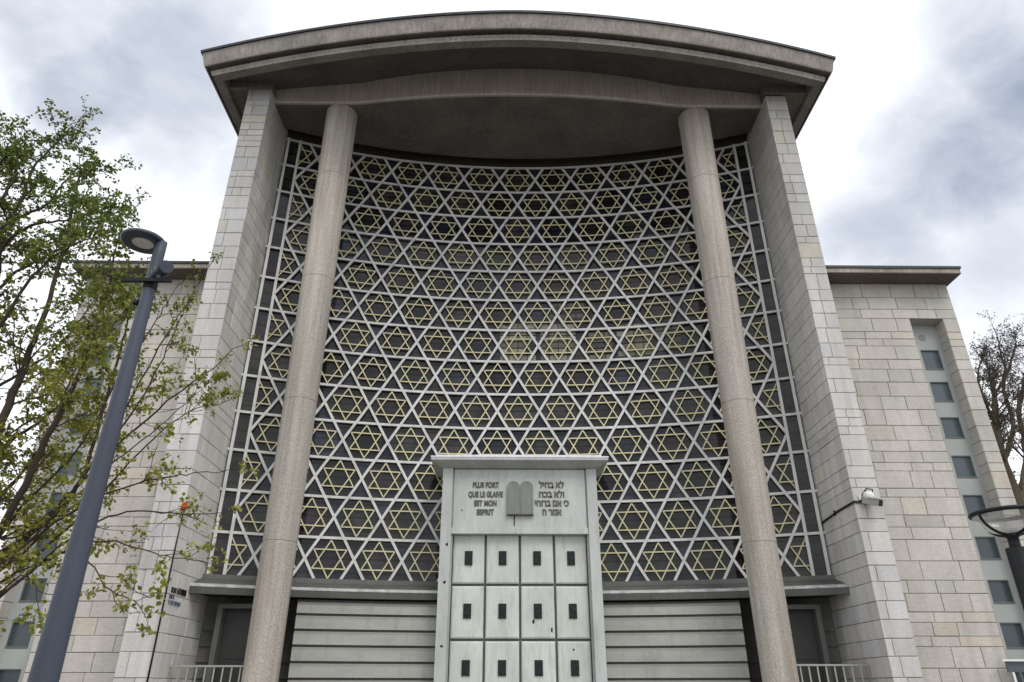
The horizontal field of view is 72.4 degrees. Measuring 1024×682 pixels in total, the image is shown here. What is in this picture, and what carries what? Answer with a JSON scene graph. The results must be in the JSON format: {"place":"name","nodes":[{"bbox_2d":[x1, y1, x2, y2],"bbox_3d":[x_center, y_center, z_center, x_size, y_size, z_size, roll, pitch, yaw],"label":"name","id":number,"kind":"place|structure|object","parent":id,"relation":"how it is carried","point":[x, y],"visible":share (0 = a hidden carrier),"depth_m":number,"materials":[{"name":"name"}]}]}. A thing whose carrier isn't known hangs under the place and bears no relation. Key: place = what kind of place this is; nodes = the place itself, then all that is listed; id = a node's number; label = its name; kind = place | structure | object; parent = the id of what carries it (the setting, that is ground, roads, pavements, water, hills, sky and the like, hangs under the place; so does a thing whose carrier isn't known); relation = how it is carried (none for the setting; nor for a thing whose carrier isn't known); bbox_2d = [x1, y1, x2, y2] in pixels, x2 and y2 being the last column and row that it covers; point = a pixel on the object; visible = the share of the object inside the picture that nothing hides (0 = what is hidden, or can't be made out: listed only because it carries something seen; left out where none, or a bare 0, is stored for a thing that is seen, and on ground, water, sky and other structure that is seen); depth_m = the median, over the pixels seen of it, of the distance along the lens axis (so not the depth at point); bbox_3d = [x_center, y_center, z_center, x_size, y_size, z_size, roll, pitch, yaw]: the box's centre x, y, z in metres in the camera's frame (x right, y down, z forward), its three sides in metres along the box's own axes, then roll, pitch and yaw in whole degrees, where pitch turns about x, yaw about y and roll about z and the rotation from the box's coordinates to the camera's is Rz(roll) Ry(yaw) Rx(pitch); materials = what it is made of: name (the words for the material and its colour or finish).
{"place":"outdoors","nodes":[
{"label":"outdoors","id":0,"kind":"place"},
{"bbox_2d":[0,0,1023,548],"label":"sky","id":1,"kind":"structure","parent":0,"point":[911,150],"materials":[{"name":"grey"}]},
{"label":"ground","id":2,"kind":"structure","parent":0,"visible":0},
{"bbox_2d":[27,228,173,681],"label":"street lamp","id":3,"kind":"object","parent":2,"relation":"on","point":[49,657],"visible":1,"depth_m":4.98,"materials":[{"name":"grey metal"}]},
{"bbox_2d":[0,95,259,641],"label":"tree","id":4,"kind":"object","parent":2,"relation":"on","point":[12,154],"visible":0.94,"depth_m":9.82,"materials":[{"name":"green plant"}]},
{"bbox_2d":[146,501,191,681],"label":"pole","id":5,"kind":"object","parent":2,"relation":"on","point":[184,504],"visible":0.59,"depth_m":16.37,"materials":[{"name":"black metal"}]},
{"bbox_2d":[0,10,1023,681],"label":"synagogue","id":6,"kind":"structure","parent":2,"relation":"on","point":[578,350],"depth_m":20.97,"materials":[{"name":"stone"}]},
{"bbox_2d":[168,587,186,606],"bbox_3d":[-8.147,6.239,17.056,0.014,0.400,0.885,0,-27,-1],"label":"wall sign","id":7,"kind":"object","parent":6,"relation":"attached to","point":[183,592],"visible":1,"depth_m":16.98,"materials":[{"name":"black paint"}]},
{"bbox_2d":[205,604,252,681],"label":"side door","id":8,"kind":"structure","parent":6,"relation":"in","point":[232,623],"depth_m":18.04,"materials":[{"name":"grey paint"}]},
{"bbox_2d":[787,605,833,681],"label":"side door","id":9,"kind":"structure","parent":6,"relation":"in","point":[806,624],"depth_m":18.21,"materials":[{"name":"grey paint"}]},
{"bbox_2d":[821,501,861,523],"bbox_3d":[8.710,4.717,18.809,0.272,0.274,2.766,0,-27,-1],"label":"cable","id":10,"kind":"object","parent":6,"relation":"attached to","point":[837,511],"visible":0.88,"depth_m":18.38,"materials":[{"name":"black paint"}]},
{"bbox_2d":[858,488,885,506],"bbox_3d":[9.019,3.921,17.537,0.296,0.517,0.590,19,-33,-33],"label":"security camera","id":11,"kind":"object","parent":6,"relation":"attached to","point":[867,497],"visible":1,"depth_m":17.47,"materials":[{"name":"white plastic"}]},
{"bbox_2d":[998,659,1023,681],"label":"railing","id":12,"kind":"object","parent":6,"relation":"attached to","point":[1013,666],"visible":1,"depth_m":16.75,"materials":[{"name":"white metal"}]},
{"bbox_2d":[968,504,1023,610],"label":"park lamp","id":13,"kind":"object","parent":2,"relation":"on","point":[1012,534],"visible":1,"depth_m":4.85,"materials":[{"name":"black metal"}]},
{"bbox_2d":[968,310,1023,524],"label":"tree","id":14,"kind":"object","parent":2,"relation":"on","point":[1012,417],"visible":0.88,"depth_m":36.68,"materials":[{"name":"brown plant"}]},
{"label":"entrance steps","id":15,"kind":"structure","parent":0,"visible":0},
{"bbox_2d":[168,665,243,681],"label":"railing","id":16,"kind":"object","parent":15,"relation":"on","point":[206,666],"visible":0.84,"depth_m":16.66,"materials":[{"name":"metal"}]},
{"bbox_2d":[797,664,871,681],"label":"railing","id":17,"kind":"object","parent":15,"relation":"on","point":[826,665],"visible":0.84,"depth_m":16.83,"materials":[{"name":"metal"}]}
]}

